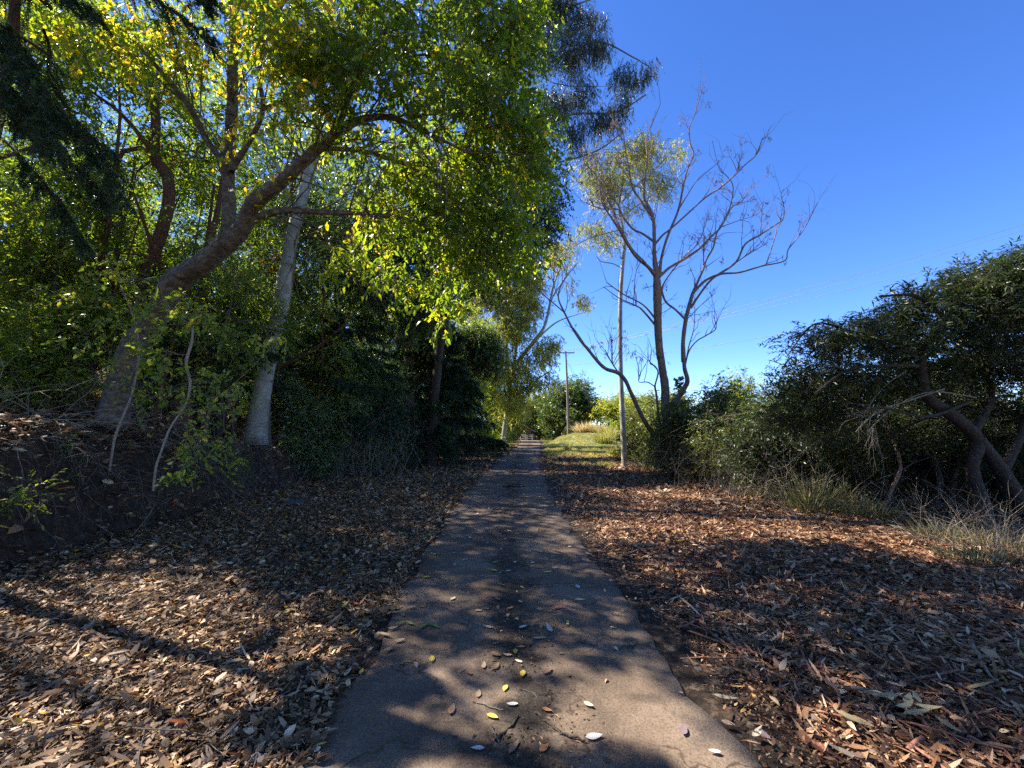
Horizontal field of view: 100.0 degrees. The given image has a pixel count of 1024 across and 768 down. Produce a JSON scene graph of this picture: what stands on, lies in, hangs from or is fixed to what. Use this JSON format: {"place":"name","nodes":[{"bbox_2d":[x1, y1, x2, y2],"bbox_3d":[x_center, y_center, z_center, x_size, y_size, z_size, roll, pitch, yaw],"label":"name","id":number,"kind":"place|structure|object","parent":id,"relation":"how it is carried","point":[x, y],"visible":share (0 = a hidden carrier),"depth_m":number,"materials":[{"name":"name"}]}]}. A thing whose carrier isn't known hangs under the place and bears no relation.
{"place":"outdoors","nodes":[
{"label":"outdoors","id":0,"kind":"place"},
{"bbox_2d":[0,366,1023,767],"bbox_3d":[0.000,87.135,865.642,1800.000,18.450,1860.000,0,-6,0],"label":"ground","id":1,"kind":"structure","parent":0,"point":[672,650],"depth_m":4.76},
{"bbox_2d":[0,465,67,530],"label":"seedling","id":2,"kind":"object","parent":1,"relation":"on","point":[16,495],"visible":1,"depth_m":4.90,"materials":[{"name":"green plant"}]},
{"bbox_2d":[0,25,90,270],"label":"forest tree","id":3,"kind":"object","parent":1,"relation":"on","point":[8,155],"visible":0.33,"depth_m":8.23,"materials":[{"name":"green plant"}]},
{"bbox_2d":[53,433,101,488],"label":"seedling","id":4,"kind":"object","parent":1,"relation":"on","point":[69,451],"visible":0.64,"depth_m":6.03,"materials":[{"name":"green plant"}]},
{"bbox_2d":[0,260,159,411],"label":"slope shrub","id":5,"kind":"object","parent":1,"relation":"on","point":[47,325],"visible":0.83,"depth_m":7.79,"materials":[{"name":"green plant"}]},
{"bbox_2d":[0,112,161,397],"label":"slender tree","id":6,"kind":"object","parent":1,"relation":"on","point":[54,285],"visible":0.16,"depth_m":9.63,"materials":[{"name":"green plant"}]},
{"bbox_2d":[0,413,187,555],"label":"hanging roots","id":7,"kind":"object","parent":1,"relation":"hanging from","point":[102,466],"visible":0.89,"depth_m":5.82,"materials":[{"name":"brown plant"}]},
{"bbox_2d":[0,92,215,390],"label":"forest tree","id":8,"kind":"object","parent":1,"relation":"on","point":[99,235],"visible":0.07,"depth_m":12.80,"materials":[{"name":"green plant"}]},
{"bbox_2d":[0,0,225,321],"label":"curved tree","id":9,"kind":"object","parent":1,"relation":"on","point":[168,196],"visible":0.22,"depth_m":10.23,"materials":[{"name":"green plant"}]},
{"bbox_2d":[0,0,231,260],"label":"pine tree","id":10,"kind":"object","parent":1,"relation":"on","point":[33,103],"visible":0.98,"depth_m":5.12,"materials":[{"name":"green plant"}]},
{"bbox_2d":[0,334,235,534],"bbox_3d":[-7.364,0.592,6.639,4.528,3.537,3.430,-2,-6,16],"label":"bare brush","id":11,"kind":"object","parent":1,"relation":"on","point":[29,393],"visible":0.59,"depth_m":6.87,"materials":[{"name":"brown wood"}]},
{"bbox_2d":[41,259,201,471],"bbox_3d":[-6.053,-0.429,6.772,2.316,3.566,1.241,0,-6,0],"label":"sapling","id":12,"kind":"object","parent":1,"relation":"on","point":[112,361],"visible":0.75,"depth_m":6.64,"materials":[{"name":"green plant"}]},
{"bbox_2d":[0,0,248,408],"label":"forest tree","id":13,"kind":"object","parent":1,"relation":"on","point":[40,220],"visible":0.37,"depth_m":9.71,"materials":[{"name":"green plant"}]},
{"bbox_2d":[95,132,195,371],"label":"slender tree","id":14,"kind":"object","parent":1,"relation":"on","point":[167,246],"visible":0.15,"depth_m":11.34,"materials":[{"name":"green plant"}]},
{"bbox_2d":[0,80,329,432],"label":"forest tree","id":15,"kind":"object","parent":1,"relation":"on","point":[252,328],"visible":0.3,"depth_m":11.06,"materials":[{"name":"green plant"}]},
{"bbox_2d":[23,293,319,511],"bbox_3d":[-7.232,0.396,8.651,6.163,5.266,4.694,0,-6,0],"label":"bare brush","id":16,"kind":"object","parent":1,"relation":"on","point":[159,414],"visible":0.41,"depth_m":8.85,"materials":[{"name":"brown plant"}]},
{"bbox_2d":[98,413,249,528],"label":"hanging roots","id":17,"kind":"object","parent":1,"relation":"hanging from","point":[175,471],"visible":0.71,"depth_m":7.56,"materials":[{"name":"brown plant"}]},
{"bbox_2d":[132,336,217,428],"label":"slope shrub","id":18,"kind":"object","parent":1,"relation":"on","point":[164,410],"visible":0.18,"depth_m":12.17,"materials":[{"name":"green plant"}]},
{"bbox_2d":[0,385,354,467],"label":"bank litter","id":19,"kind":"object","parent":1,"relation":"on","point":[30,418],"visible":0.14,"depth_m":7.45,"materials":[{"name":"brown plant"}]},
{"bbox_2d":[78,251,286,491],"bbox_3d":[-4.578,-0.289,6.035,3.134,3.498,1.255,0,-6,0],"label":"sapling","id":20,"kind":"object","parent":1,"relation":"on","point":[149,362],"visible":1,"depth_m":5.95,"materials":[{"name":"green plant"}]},
{"bbox_2d":[0,432,364,570],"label":"bank litter","id":21,"kind":"object","parent":1,"relation":"on","point":[141,526],"visible":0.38,"depth_m":6.76,"materials":[{"name":"brown plant"}]},
{"bbox_2d":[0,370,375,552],"bbox_3d":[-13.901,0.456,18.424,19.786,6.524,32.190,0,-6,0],"label":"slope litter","id":22,"kind":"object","parent":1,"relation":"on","point":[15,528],"visible":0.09,"depth_m":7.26,"materials":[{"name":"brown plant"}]},
{"bbox_2d":[129,141,255,426],"bbox_3d":[-7.377,-2.225,9.931,2.334,6.957,2.238,0,-6,0],"label":"slender tree","id":23,"kind":"object","parent":1,"relation":"on","point":[193,248],"visible":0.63,"depth_m":9.80,"materials":[{"name":"green plant"}]},
{"bbox_2d":[135,293,301,437],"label":"conifer","id":24,"kind":"object","parent":1,"relation":"on","point":[274,357],"visible":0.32,"depth_m":11.15,"materials":[{"name":"green plant"}]},
{"bbox_2d":[159,218,278,436],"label":"slender tree","id":25,"kind":"object","parent":1,"relation":"on","point":[223,286],"visible":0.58,"depth_m":10.26,"materials":[{"name":"green plant"}]},
{"bbox_2d":[0,461,465,767],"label":"litter twigs","id":26,"kind":"object","parent":1,"relation":"on","point":[124,739],"visible":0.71,"depth_m":3.27,"materials":[{"name":"brown wood"}]},
{"bbox_2d":[135,177,330,423],"bbox_3d":[-11.053,-3.114,17.055,7.392,10.410,7.295,0,-6,0],"label":"forest tree","id":27,"kind":"object","parent":1,"relation":"on","point":[216,269],"visible":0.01,"depth_m":16.42,"materials":[{"name":"green plant"}]},
{"bbox_2d":[191,425,294,507],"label":"hanging roots","id":28,"kind":"object","parent":1,"relation":"hanging from","point":[267,447],"visible":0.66,"depth_m":10.02,"materials":[{"name":"brown plant"}]},
{"bbox_2d":[170,412,328,514],"bbox_3d":[-5.645,1.995,9.160,2.902,3.275,2.500,4,-8,-36],"label":"bare brush","id":29,"kind":"object","parent":1,"relation":"on","point":[226,503],"visible":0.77,"depth_m":8.80,"materials":[{"name":"brown plant"}]},
{"bbox_2d":[195,128,304,433],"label":"slender tree","id":30,"kind":"object","parent":1,"relation":"on","point":[248,264],"visible":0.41,"depth_m":12.20,"materials":[{"name":"green plant"}]},
{"bbox_2d":[0,444,518,767],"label":"leaf litter","id":31,"kind":"object","parent":1,"relation":"on","point":[477,468],"visible":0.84,"depth_m":3.65,"materials":[{"name":"brown plant"}]},
{"bbox_2d":[121,66,404,448],"bbox_3d":[-7.754,-4.175,13.860,8.159,12.984,6.735,-4,-7,32],"label":"forest tree","id":32,"kind":"object","parent":1,"relation":"on","point":[313,247],"visible":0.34,"depth_m":14.17,"materials":[{"name":"green plant"}]},
{"bbox_2d":[209,152,322,434],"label":"slender tree","id":33,"kind":"object","parent":1,"relation":"on","point":[237,401],"visible":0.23,"depth_m":12.80,"materials":[{"name":"green plant"}]},
{"bbox_2d":[176,151,361,371],"bbox_3d":[-8.611,-3.008,15.711,6.998,10.653,4.914,0,-6,0],"label":"forest tree","id":34,"kind":"object","parent":1,"relation":"on","point":[311,220],"visible":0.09,"depth_m":15.58,"materials":[{"name":"green plant"}]},
{"bbox_2d":[221,413,351,492],"bbox_3d":[-5.867,2.211,11.371,3.181,3.163,2.853,5,-8,-38],"label":"bare brush","id":35,"kind":"object","parent":1,"relation":"on","point":[248,441],"visible":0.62,"depth_m":11.13,"materials":[{"name":"brown plant"}]},
{"bbox_2d":[246,217,335,448],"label":"slender tree","id":36,"kind":"object","parent":1,"relation":"on","point":[294,290],"visible":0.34,"depth_m":13.00,"materials":[{"name":"green plant"}]},
{"bbox_2d":[242,371,358,479],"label":"understorey shrub","id":37,"kind":"object","parent":1,"relation":"on","point":[308,420],"visible":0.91,"depth_m":13.19,"materials":[{"name":"green plant"}]},
{"bbox_2d":[0,0,610,428],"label":"broadleaf tree","id":38,"kind":"object","parent":1,"relation":"on","point":[476,86],"visible":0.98,"depth_m":7.07,"materials":[{"name":"green plant"}]},
{"bbox_2d":[278,378,360,478],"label":"understorey shrub","id":39,"kind":"object","parent":1,"relation":"on","point":[328,460],"visible":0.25,"depth_m":13.80,"materials":[{"name":"green plant"}]},
{"bbox_2d":[246,109,393,374],"bbox_3d":[-9.260,-5.773,21.489,7.131,17.201,8.662,-2,-6,17],"label":"forest tree","id":40,"kind":"object","parent":1,"relation":"on","point":[333,168],"visible":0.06,"depth_m":21.12,"materials":[{"name":"green plant"}]},
{"bbox_2d":[182,0,465,444],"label":"white eucalypt","id":41,"kind":"object","parent":1,"relation":"on","point":[263,390],"visible":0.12,"depth_m":12.44,"materials":[{"name":"green plant"}]},
{"bbox_2d":[240,308,421,473],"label":"conifer","id":42,"kind":"object","parent":1,"relation":"on","point":[387,395],"visible":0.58,"depth_m":15.30,"materials":[{"name":"green plant"}]},
{"bbox_2d":[288,236,373,474],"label":"slender tree","id":43,"kind":"object","parent":1,"relation":"on","point":[325,366],"visible":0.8,"depth_m":14.09,"materials":[{"name":"green plant"}]},
{"bbox_2d":[298,338,395,472],"bbox_3d":[-6.093,0.878,15.762,3.411,5.942,4.626,0,-6,0],"label":"understorey shrub","id":44,"kind":"object","parent":1,"relation":"on","point":[354,407],"visible":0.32,"depth_m":15.46,"materials":[{"name":"green plant"}]},
{"bbox_2d":[296,143,410,391],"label":"forest tree","id":45,"kind":"object","parent":1,"relation":"on","point":[342,199],"visible":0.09,"depth_m":17.11,"materials":[{"name":"green plant"}]},
{"bbox_2d":[305,389,426,479],"bbox_3d":[-5.568,2.519,14.525,6.002,5.131,4.458,0,-6,0],"label":"bare brush","id":46,"kind":"object","parent":1,"relation":"on","point":[374,457],"visible":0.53,"depth_m":14.67,"materials":[{"name":"brown plant"}]},
{"bbox_2d":[331,410,438,473],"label":"bare brush","id":47,"kind":"object","parent":1,"relation":"on","point":[389,458],"visible":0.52,"depth_m":15.45,"materials":[{"name":"brown plant"}]},
{"bbox_2d":[347,346,424,470],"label":"understorey shrub","id":48,"kind":"object","parent":1,"relation":"on","point":[397,385],"visible":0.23,"depth_m":17.46,"materials":[{"name":"green plant"}]},
{"bbox_2d":[380,354,447,464],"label":"understorey shrub","id":49,"kind":"object","parent":1,"relation":"on","point":[420,432],"visible":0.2,"depth_m":19.41,"materials":[{"name":"green plant"}]},
{"bbox_2d":[351,290,509,467],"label":"conifer","id":50,"kind":"object","parent":1,"relation":"on","point":[453,374],"visible":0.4,"depth_m":20.54,"materials":[{"name":"green plant"}]},
{"bbox_2d":[299,71,582,466],"bbox_3d":[-2.900,-4.947,18.302,11.456,17.560,6.078,1,-6,-10],"label":"dense tree","id":51,"kind":"object","parent":1,"relation":"on","point":[437,368],"visible":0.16,"depth_m":17.35,"materials":[{"name":"green plant"}]},
{"bbox_2d":[448,297,505,445],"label":"forest tree","id":52,"kind":"object","parent":1,"relation":"on","point":[468,314],"visible":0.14,"depth_m":34.39,"materials":[{"name":"green plant"}]},
{"bbox_2d":[454,320,512,453],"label":"hanging tree","id":53,"kind":"object","parent":1,"relation":"on","point":[482,353],"visible":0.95,"depth_m":23.85,"materials":[{"name":"green plant"}]},
{"bbox_2d":[457,239,596,442],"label":"forked eucalypt","id":54,"kind":"object","parent":1,"relation":"on","point":[513,325],"visible":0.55,"depth_m":41.48,"materials":[{"name":"green plant"}]},
{"bbox_2d":[400,0,663,464],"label":"tall eucalypt","id":55,"kind":"object","parent":1,"relation":"on","point":[596,50],"visible":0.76,"depth_m":19.46,"materials":[{"name":"green plant"}]},
{"bbox_2d":[518,391,565,439],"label":"background shrub","id":56,"kind":"object","parent":1,"relation":"on","point":[537,435],"visible":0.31,"depth_m":71.21,"materials":[{"name":"green plant"}]},
{"bbox_2d":[526,376,586,437],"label":"spreading tree","id":57,"kind":"object","parent":1,"relation":"on","point":[553,407],"visible":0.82,"depth_m":59.40,"materials":[{"name":"green plant"}]},
{"bbox_2d":[552,369,601,431],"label":"spreading tree","id":58,"kind":"object","parent":1,"relation":"on","point":[578,399],"visible":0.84,"depth_m":58.95,"materials":[{"name":"green plant"}]},
{"bbox_2d":[542,432,619,467],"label":"rough grass","id":59,"kind":"structure","parent":1,"relation":"on","point":[588,453],"depth_m":31.48,"materials":[{"name":"yellow plant"}]},
{"bbox_2d":[589,388,630,428],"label":"background shrub","id":60,"kind":"object","parent":1,"relation":"on","point":[609,405],"visible":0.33,"depth_m":54.96,"materials":[{"name":"green plant"}]},
{"bbox_2d":[552,118,696,466],"bbox_3d":[4.799,-3.875,19.064,7.147,15.420,3.278,0,-6,0],"label":"slender eucalypt","id":61,"kind":"object","parent":1,"relation":"on","point":[596,235],"visible":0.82,"depth_m":19.28,"materials":[{"name":"green plant"}]},
{"bbox_2d":[599,394,660,461],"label":"hedge shrub","id":62,"kind":"object","parent":1,"relation":"on","point":[635,435],"visible":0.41,"depth_m":21.54,"materials":[{"name":"green plant"}]},
{"bbox_2d":[626,405,663,468],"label":"hedge shrub","id":63,"kind":"object","parent":1,"relation":"on","point":[642,425],"visible":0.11,"depth_m":17.42,"materials":[{"name":"green plant"}]},
{"bbox_2d":[633,387,712,478],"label":"hedge shrub","id":64,"kind":"object","parent":1,"relation":"on","point":[672,414],"visible":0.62,"depth_m":14.28,"materials":[{"name":"green plant"}]},
{"bbox_2d":[517,58,831,449],"bbox_3d":[5.420,-4.783,15.942,10.978,14.970,4.913,0,-6,0],"label":"dead eucalypt","id":65,"kind":"object","parent":1,"relation":"on","point":[657,272],"visible":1,"depth_m":15.69,"materials":[{"name":"brown plant"}]},
{"bbox_2d":[617,411,746,487],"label":"bare brush","id":66,"kind":"object","parent":1,"relation":"on","point":[659,474],"visible":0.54,"depth_m":13.11,"materials":[{"name":"brown plant"}]},
{"bbox_2d":[639,368,756,479],"bbox_3d":[6.111,1.761,14.098,3.665,4.412,3.326,0,-6,0],"label":"hedge shrub","id":67,"kind":"object","parent":1,"relation":"on","point":[719,395],"visible":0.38,"depth_m":13.75,"materials":[{"name":"green plant"}]},
{"bbox_2d":[539,456,859,767],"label":"edge crumbs","id":68,"kind":"object","parent":1,"relation":"on","point":[742,700],"visible":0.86,"depth_m":2.79,"materials":[{"name":"brown soil"}]},
{"bbox_2d":[663,377,787,488],"bbox_3d":[6.391,1.757,12.497,3.436,3.946,3.375,0,-6,0],"label":"hedge shrub","id":69,"kind":"object","parent":1,"relation":"on","point":[706,436],"visible":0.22,"depth_m":12.41,"materials":[{"name":"green plant"}]},
{"bbox_2d":[693,365,767,437],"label":"hedge shrub","id":70,"kind":"object","parent":1,"relation":"on","point":[745,384],"visible":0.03,"depth_m":21.21,"materials":[{"name":"green plant"}]},
{"bbox_2d":[626,416,851,498],"bbox_3d":[5.741,2.046,10.884,5.404,3.052,4.104,1,-6,-12],"label":"bare brush","id":71,"kind":"object","parent":1,"relation":"on","point":[725,481],"visible":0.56,"depth_m":10.62,"materials":[{"name":"brown plant"}]},
{"bbox_2d":[702,390,800,491],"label":"hedge shrub","id":72,"kind":"object","parent":1,"relation":"on","point":[764,402],"visible":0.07,"depth_m":11.44,"materials":[{"name":"green plant"}]},
{"bbox_2d":[541,452,1023,767],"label":"leaf litter","id":73,"kind":"object","parent":1,"relation":"on","point":[1011,743],"visible":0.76,"depth_m":3.96,"materials":[{"name":"brown plant"}]},
{"bbox_2d":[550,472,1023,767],"bbox_3d":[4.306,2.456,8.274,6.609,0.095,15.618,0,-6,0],"label":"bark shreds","id":74,"kind":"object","parent":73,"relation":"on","point":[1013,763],"visible":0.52,"depth_m":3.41,"materials":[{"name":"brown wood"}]},
{"bbox_2d":[835,686,961,731],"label":"leaf sprig","id":75,"kind":"object","parent":73,"relation":"on","point":[891,695],"visible":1,"depth_m":2.40,"materials":[{"name":"brown plant"}]},
{"bbox_2d":[701,386,873,496],"bbox_3d":[6.138,1.470,9.943,2.362,2.943,3.082,3,-7,-25],"label":"hedge shrub","id":76,"kind":"object","parent":1,"relation":"on","point":[752,439],"visible":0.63,"depth_m":9.86,"materials":[{"name":"green plant"}]},
{"bbox_2d":[756,466,858,513],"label":"grass clump","id":77,"kind":"object","parent":1,"relation":"on","point":[791,500],"visible":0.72,"depth_m":8.36,"materials":[{"name":"plant"}]},
{"bbox_2d":[703,421,936,512],"bbox_3d":[5.988,2.123,9.335,3.442,2.990,4.164,-2,-7,21],"label":"bare brush","id":78,"kind":"object","parent":1,"relation":"on","point":[780,490],"visible":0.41,"depth_m":9.07,"materials":[{"name":"brown plant"}]},
{"bbox_2d":[760,370,914,505],"bbox_3d":[7.223,1.488,9.783,2.910,3.566,2.660,-5,-8,39],"label":"hedge shrub","id":79,"kind":"object","parent":1,"relation":"on","point":[836,469],"visible":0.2,"depth_m":9.18,"materials":[{"name":"green plant"}]},
{"bbox_2d":[814,487,896,517],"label":"grass clump","id":80,"kind":"object","parent":1,"relation":"on","point":[855,502],"visible":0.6,"depth_m":7.93,"materials":[{"name":"plant"}]},
{"bbox_2d":[749,427,982,518],"bbox_3d":[6.970,1.935,8.642,5.041,2.186,3.132,0,-6,0],"label":"bare brush","id":81,"kind":"object","parent":1,"relation":"on","point":[782,491],"visible":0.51,"depth_m":8.44,"materials":[{"name":"brown plant"}]},
{"bbox_2d":[851,494,907,521],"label":"grass clump","id":82,"kind":"object","parent":1,"relation":"on","point":[882,516],"visible":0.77,"depth_m":7.61,"materials":[{"name":"plant"}]},
{"bbox_2d":[815,395,949,500],"bbox_3d":[8.680,1.427,10.374,3.112,3.191,3.440,0,-6,0],"label":"hedge shrub","id":83,"kind":"object","parent":1,"relation":"on","point":[909,471],"visible":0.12,"depth_m":9.41,"materials":[{"name":"green plant"}]},
{"bbox_2d":[745,235,1023,523],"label":"dark spreading tree","id":84,"kind":"object","parent":1,"relation":"on","point":[978,312],"visible":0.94,"depth_m":7.45,"materials":[{"name":"green plant"}]},
{"bbox_2d":[816,326,976,470],"bbox_3d":[6.130,0.244,6.983,2.872,2.306,0.566,1,-6,-12],"label":"dead branch","id":85,"kind":"object","parent":84,"relation":"hanging from","point":[872,436],"visible":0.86,"depth_m":6.82,"materials":[{"name":"wood"}]},
{"bbox_2d":[880,408,902,512],"bbox_3d":[7.122,1.481,8.171,0.682,2.099,0.223,2,-6,-19],"label":"thin trunk","id":86,"kind":"object","parent":1,"relation":"on","point":[895,482],"visible":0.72,"depth_m":8.13,"materials":[{"name":"brown plant"}]},
{"bbox_2d":[779,396,1023,519],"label":"bare brush","id":87,"kind":"object","parent":1,"relation":"on","point":[963,494],"visible":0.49,"depth_m":8.27,"materials":[{"name":"brown plant"}]},
{"bbox_2d":[814,453,1015,520],"bbox_3d":[7.543,2.251,8.170,3.192,2.008,3.252,6,-8,-43],"label":"bare brush","id":88,"kind":"object","parent":1,"relation":"on","point":[949,501],"visible":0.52,"depth_m":8.03,"materials":[{"name":"brown plant"}]},
{"bbox_2d":[852,388,1004,508],"bbox_3d":[8.948,1.480,9.329,3.056,3.627,2.675,-4,-7,30],"label":"hedge shrub","id":89,"kind":"object","parent":1,"relation":"on","point":[907,419],"visible":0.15,"depth_m":9.19,"materials":[{"name":"green plant"}]},
{"bbox_2d":[930,385,952,505],"bbox_3d":[8.657,1.142,8.657,0.950,2.519,0.207,2,-6,-18],"label":"thin trunk","id":90,"kind":"object","parent":1,"relation":"on","point":[940,477],"visible":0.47,"depth_m":8.44,"materials":[{"name":"brown plant"}]},
{"bbox_2d":[863,477,1023,559],"bbox_3d":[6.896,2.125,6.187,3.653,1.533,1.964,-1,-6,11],"label":"bare brush","id":91,"kind":"object","parent":1,"relation":"on","point":[976,519],"visible":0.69,"depth_m":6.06,"materials":[{"name":"brown plant"}]},
{"bbox_2d":[898,514,992,543],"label":"grass clump","id":92,"kind":"object","parent":1,"relation":"on","point":[915,528],"visible":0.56,"depth_m":6.30,"materials":[{"name":"plant"}]},
{"bbox_2d":[868,377,1023,512],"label":"hedge shrub","id":93,"kind":"object","parent":1,"relation":"on","point":[1006,502],"visible":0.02,"depth_m":9.06,"materials":[{"name":"green plant"}]},
{"bbox_2d":[880,383,1022,511],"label":"hedge shrub","id":94,"kind":"object","parent":1,"relation":"on","point":[961,483],"visible":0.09,"depth_m":9.02,"materials":[{"name":"green plant"}]},
{"bbox_2d":[914,515,1023,549],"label":"grass clump","id":95,"kind":"object","parent":1,"relation":"on","point":[1020,538],"visible":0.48,"depth_m":5.90,"materials":[{"name":"plant"}]},
{"bbox_2d":[924,536,1022,567],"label":"grass clump","id":96,"kind":"object","parent":1,"relation":"on","point":[976,555],"visible":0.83,"depth_m":5.23,"materials":[{"name":"plant"}]},
{"bbox_2d":[961,374,1023,512],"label":"hedge shrub","id":97,"kind":"object","parent":1,"relation":"on","point":[1018,480],"visible":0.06,"depth_m":8.92,"materials":[{"name":"green plant"}]},
{"bbox_2d":[0,0,1023,427],"label":"sky","id":98,"kind":"structure","parent":0,"point":[912,110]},
{"bbox_2d":[302,438,761,767],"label":"road","id":99,"kind":"structure","parent":0,"point":[642,708],"depth_m":2.83,"materials":[{"name":"concrete"}]},
{"bbox_2d":[364,453,682,709],"bbox_3d":[0.130,3.257,15.807,2.449,0.051,26.964,0,-6,1],"label":"leaf scatter","id":100,"kind":"object","parent":99,"relation":"on","point":[461,669],"visible":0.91,"depth_m":5.03,"materials":[{"name":"brown plant"}]},
{"bbox_2d":[462,456,612,767],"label":"road debris","id":101,"kind":"object","parent":99,"relation":"on","point":[512,734],"visible":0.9,"depth_m":3.05,"materials":[{"name":"brown plant"}]},
{"bbox_2d":[544,432,628,487],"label":"verge grass","id":102,"kind":"structure","parent":0,"point":[556,452],"depth_m":32.48,"materials":[{"name":"green plant"}]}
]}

